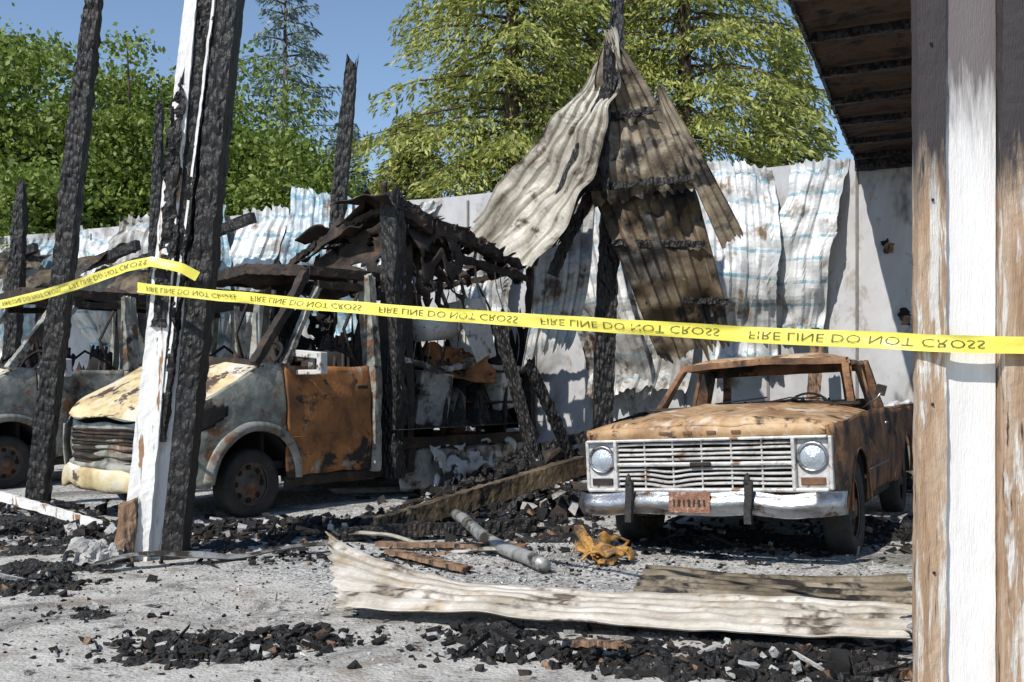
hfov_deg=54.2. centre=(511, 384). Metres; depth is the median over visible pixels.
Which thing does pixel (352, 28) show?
sky
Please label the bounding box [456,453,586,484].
charred debris heap
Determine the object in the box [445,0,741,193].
cedar tree
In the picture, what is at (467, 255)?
seam strip
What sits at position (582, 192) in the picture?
corrugated metal sheet
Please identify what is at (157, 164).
charred post
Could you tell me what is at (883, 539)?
charred debris heap
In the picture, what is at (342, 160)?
charred post
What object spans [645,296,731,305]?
burnt purlin
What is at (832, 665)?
charred debris pile
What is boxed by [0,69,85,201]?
deciduous tree
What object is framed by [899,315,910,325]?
torn rim
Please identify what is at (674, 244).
burnt purlin
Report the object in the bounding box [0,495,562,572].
charred debris pile
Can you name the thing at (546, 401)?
charred beam
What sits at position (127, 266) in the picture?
caution tape
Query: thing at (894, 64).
purlin
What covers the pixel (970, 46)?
white board
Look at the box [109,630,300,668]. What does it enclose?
charred debris heap
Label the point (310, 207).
corrugated metal sheet
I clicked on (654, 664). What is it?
charred debris heap
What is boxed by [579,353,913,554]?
burned pickup truck
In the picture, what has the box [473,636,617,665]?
charred debris heap
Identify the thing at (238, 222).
charred beam
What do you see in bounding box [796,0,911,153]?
roof sheeting
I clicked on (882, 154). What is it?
purlin
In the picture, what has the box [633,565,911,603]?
fallen corrugated sheet
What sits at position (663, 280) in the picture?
collapsed roof panel
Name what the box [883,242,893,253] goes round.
torn rim
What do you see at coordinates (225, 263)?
corrugated metal sheet
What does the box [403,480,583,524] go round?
charred debris heap
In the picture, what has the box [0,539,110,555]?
charred debris heap
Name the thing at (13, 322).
charred post
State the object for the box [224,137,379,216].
deciduous tree
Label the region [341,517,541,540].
charred beam
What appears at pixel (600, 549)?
melted orange casing
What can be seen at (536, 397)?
seam strip
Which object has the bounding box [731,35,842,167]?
cedar tree
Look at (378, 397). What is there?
burned van
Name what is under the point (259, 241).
corrugated metal sheet
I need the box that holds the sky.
[0,0,853,196]
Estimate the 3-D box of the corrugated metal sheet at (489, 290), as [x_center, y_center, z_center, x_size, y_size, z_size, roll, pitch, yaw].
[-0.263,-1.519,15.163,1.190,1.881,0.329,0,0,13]
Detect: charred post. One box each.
[2,180,28,363]
[25,0,103,501]
[143,99,164,346]
[317,54,358,350]
[592,0,624,429]
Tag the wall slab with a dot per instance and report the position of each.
(884, 213)
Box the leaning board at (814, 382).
[806,327,824,399]
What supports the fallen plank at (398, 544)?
on the ground
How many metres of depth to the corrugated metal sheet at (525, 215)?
10.86 m
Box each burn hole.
[512,271,522,284]
[881,238,888,245]
[897,307,910,316]
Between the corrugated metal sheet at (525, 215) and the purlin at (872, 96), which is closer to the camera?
the purlin at (872, 96)
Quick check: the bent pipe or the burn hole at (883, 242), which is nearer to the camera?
the bent pipe
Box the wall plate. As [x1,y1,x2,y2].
[855,154,911,170]
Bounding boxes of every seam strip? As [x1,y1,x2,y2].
[467,200,468,430]
[535,355,536,430]
[767,181,768,400]
[855,171,857,398]
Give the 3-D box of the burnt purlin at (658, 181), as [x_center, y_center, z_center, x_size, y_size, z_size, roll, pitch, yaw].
[1.439,-2.157,10.638,1.249,0.161,0.053,0,0,15]
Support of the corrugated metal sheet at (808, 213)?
attached to the wall slab
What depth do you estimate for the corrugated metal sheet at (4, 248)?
19.75 m
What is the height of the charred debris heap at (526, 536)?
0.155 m
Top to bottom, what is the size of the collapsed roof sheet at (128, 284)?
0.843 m
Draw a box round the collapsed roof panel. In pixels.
[591,30,731,363]
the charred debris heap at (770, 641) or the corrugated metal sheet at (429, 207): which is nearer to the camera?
the charred debris heap at (770, 641)
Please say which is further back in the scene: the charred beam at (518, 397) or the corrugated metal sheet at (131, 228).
the corrugated metal sheet at (131, 228)
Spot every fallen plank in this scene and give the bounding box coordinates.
[375,541,528,548]
[384,549,473,571]
[572,636,630,649]
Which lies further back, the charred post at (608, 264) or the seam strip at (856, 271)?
the seam strip at (856, 271)
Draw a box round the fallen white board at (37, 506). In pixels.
[0,491,110,526]
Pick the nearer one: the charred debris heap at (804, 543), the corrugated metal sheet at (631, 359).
the charred debris heap at (804, 543)
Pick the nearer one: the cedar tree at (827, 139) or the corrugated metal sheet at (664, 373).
the corrugated metal sheet at (664, 373)
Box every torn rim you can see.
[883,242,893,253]
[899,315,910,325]
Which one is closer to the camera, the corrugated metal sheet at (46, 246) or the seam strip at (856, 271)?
the seam strip at (856, 271)
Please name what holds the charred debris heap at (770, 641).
on the ground
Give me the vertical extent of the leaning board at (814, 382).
2.067 m
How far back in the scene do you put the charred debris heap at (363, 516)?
9.28 m
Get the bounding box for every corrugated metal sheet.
[0,236,29,357]
[0,237,54,346]
[72,225,111,351]
[94,214,148,369]
[216,204,244,344]
[216,204,288,357]
[279,186,357,339]
[352,200,439,302]
[456,252,511,339]
[471,26,620,268]
[522,204,594,368]
[551,41,608,248]
[577,193,651,401]
[617,278,693,392]
[656,84,742,248]
[706,160,781,359]
[776,157,849,328]
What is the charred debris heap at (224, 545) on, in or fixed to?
on the ground
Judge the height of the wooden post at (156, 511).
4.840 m
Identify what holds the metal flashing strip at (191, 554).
on the ground
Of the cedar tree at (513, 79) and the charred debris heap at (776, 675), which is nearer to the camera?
the charred debris heap at (776, 675)
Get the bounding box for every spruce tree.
[235,0,371,188]
[324,120,376,196]
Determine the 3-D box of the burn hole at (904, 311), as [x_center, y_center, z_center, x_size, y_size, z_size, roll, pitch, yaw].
[5.054,-0.925,12.875,0.173,0.152,0.001,0,0,25]
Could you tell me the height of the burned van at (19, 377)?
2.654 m
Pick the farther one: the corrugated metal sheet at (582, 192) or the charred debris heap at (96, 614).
the corrugated metal sheet at (582, 192)
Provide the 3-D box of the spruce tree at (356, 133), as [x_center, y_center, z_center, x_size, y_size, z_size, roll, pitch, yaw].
[-6.550,-4.670,40.123,6.336,12.100,6.090,0,0,0]
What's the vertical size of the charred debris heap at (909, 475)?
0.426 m
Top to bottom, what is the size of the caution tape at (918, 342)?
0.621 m
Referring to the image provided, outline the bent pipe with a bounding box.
[450,509,550,572]
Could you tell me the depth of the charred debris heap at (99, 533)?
8.40 m
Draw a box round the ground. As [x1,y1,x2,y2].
[0,464,912,681]
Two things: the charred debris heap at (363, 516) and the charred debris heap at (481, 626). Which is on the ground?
the charred debris heap at (481, 626)
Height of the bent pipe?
0.180 m
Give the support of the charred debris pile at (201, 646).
on the ground
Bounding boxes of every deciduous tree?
[0,2,141,232]
[0,22,249,231]
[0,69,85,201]
[0,122,149,253]
[83,39,364,227]
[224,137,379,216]
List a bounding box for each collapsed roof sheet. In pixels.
[0,250,50,281]
[2,242,125,291]
[106,260,222,294]
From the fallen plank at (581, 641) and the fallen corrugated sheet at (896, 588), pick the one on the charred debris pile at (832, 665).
the fallen plank at (581, 641)
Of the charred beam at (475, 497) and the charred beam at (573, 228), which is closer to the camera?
the charred beam at (475, 497)
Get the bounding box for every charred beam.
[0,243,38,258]
[35,240,140,287]
[123,212,256,272]
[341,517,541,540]
[373,455,586,524]
[491,324,542,469]
[494,412,648,464]
[522,358,576,459]
[533,69,619,266]
[547,182,592,277]
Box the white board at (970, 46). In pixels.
[945,0,995,681]
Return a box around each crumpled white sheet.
[62,537,125,565]
[883,399,912,405]
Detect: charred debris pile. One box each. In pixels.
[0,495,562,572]
[0,567,597,681]
[328,444,912,575]
[376,619,912,681]
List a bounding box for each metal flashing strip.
[90,541,328,566]
[348,531,525,553]
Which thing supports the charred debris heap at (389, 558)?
on the ground
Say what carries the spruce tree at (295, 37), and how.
on the ground
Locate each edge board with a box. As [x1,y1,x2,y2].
[911,0,947,681]
[995,0,1023,681]
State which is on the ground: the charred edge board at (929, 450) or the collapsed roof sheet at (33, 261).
the charred edge board at (929, 450)
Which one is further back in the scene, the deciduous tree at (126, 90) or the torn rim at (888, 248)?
the deciduous tree at (126, 90)
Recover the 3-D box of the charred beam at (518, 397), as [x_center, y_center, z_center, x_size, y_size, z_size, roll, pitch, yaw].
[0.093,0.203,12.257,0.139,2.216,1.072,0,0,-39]
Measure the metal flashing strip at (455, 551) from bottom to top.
0.096 m
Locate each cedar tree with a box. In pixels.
[349,0,636,199]
[368,107,446,199]
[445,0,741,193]
[520,0,846,167]
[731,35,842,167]
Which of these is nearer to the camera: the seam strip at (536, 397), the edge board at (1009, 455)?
the edge board at (1009, 455)
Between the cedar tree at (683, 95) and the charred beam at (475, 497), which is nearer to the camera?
the charred beam at (475, 497)
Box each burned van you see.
[0,287,253,488]
[62,182,542,517]
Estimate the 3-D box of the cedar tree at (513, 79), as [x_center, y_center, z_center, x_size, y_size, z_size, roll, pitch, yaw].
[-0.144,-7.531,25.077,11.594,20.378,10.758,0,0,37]
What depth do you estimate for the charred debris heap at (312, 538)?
8.56 m
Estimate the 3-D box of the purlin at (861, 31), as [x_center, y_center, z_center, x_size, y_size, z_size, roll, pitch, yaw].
[5.047,-2.710,6.557,6.054,0.090,0.070,0,0,25]
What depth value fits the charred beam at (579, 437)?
12.18 m
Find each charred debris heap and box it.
[0,512,98,525]
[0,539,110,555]
[0,558,104,572]
[0,575,81,597]
[17,523,192,539]
[46,608,116,619]
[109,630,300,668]
[190,539,308,554]
[192,518,368,540]
[263,632,353,648]
[322,555,447,566]
[360,507,499,524]
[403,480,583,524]
[421,619,526,642]
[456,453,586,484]
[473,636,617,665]
[492,523,617,542]
[596,646,811,681]
[625,631,912,651]
[631,524,879,566]
[730,651,912,681]
[820,516,912,548]
[878,472,912,494]
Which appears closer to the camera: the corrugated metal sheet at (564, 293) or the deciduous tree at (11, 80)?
the corrugated metal sheet at (564, 293)
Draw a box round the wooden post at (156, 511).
[114,0,244,562]
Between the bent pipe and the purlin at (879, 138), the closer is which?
the bent pipe
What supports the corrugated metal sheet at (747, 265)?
attached to the wall slab
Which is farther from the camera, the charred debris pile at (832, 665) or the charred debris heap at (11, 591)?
the charred debris heap at (11, 591)
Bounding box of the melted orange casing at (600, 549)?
[572,525,634,566]
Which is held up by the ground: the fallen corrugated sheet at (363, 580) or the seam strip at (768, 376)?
the fallen corrugated sheet at (363, 580)
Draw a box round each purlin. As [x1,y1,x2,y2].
[589,174,691,191]
[611,106,659,119]
[612,238,707,247]
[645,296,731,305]
[806,19,910,43]
[819,57,911,79]
[831,88,911,105]
[840,111,911,125]
[847,132,911,144]
[854,149,911,159]
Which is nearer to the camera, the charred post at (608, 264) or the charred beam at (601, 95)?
the charred beam at (601, 95)
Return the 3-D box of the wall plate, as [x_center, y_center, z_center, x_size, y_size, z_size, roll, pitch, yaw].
[7.222,-2.878,11.752,6.070,0.187,0.130,0,0,25]
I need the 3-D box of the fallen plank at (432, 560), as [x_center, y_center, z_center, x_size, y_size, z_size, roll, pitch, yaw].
[-0.596,1.231,7.046,0.861,0.058,0.109,0,0,45]
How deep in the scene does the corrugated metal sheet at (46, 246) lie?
19.22 m
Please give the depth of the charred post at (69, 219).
10.52 m
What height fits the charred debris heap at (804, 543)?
0.111 m
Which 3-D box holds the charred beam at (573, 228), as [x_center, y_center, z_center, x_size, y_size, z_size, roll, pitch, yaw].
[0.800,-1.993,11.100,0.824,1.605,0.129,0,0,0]
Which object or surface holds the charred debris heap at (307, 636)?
on the charred debris heap at (141, 658)
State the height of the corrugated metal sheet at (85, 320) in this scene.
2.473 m
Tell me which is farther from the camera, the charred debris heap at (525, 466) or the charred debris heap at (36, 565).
the charred debris heap at (525, 466)
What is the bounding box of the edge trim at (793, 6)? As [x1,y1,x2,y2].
[789,2,855,160]
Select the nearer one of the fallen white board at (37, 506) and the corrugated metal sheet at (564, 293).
the fallen white board at (37, 506)
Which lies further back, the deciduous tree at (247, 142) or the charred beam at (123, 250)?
the deciduous tree at (247, 142)
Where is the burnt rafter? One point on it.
(605, 149)
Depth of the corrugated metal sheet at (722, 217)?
10.46 m
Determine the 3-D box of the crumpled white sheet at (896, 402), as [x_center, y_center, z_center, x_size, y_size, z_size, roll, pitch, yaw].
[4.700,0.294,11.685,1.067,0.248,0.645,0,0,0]
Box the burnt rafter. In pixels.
[600,43,612,199]
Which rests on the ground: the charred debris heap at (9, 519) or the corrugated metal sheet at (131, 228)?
the charred debris heap at (9, 519)
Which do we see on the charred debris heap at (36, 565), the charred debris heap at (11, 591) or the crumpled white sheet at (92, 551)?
the crumpled white sheet at (92, 551)
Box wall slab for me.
[0,159,913,474]
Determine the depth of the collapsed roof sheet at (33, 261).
18.38 m
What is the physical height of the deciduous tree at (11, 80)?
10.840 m
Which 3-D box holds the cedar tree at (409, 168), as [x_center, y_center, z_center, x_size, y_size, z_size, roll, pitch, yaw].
[-2.484,-2.813,25.872,5.754,8.813,5.057,0,0,0]
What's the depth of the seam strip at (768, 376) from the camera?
13.59 m
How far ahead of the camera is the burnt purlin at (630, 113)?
10.66 m
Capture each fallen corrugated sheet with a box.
[325,531,911,638]
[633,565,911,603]
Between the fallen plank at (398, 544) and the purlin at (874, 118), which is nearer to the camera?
the fallen plank at (398, 544)
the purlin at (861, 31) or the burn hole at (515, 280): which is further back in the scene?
the burn hole at (515, 280)
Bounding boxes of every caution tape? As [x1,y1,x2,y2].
[0,257,199,308]
[137,282,1023,353]
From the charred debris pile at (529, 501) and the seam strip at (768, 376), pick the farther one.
the seam strip at (768, 376)
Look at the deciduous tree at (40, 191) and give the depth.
21.11 m
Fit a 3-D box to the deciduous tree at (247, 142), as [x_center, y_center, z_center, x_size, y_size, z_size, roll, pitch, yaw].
[-6.925,-3.520,24.456,7.859,9.820,7.999,0,0,0]
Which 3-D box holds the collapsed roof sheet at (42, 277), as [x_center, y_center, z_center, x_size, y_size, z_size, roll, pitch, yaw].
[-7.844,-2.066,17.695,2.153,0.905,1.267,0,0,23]

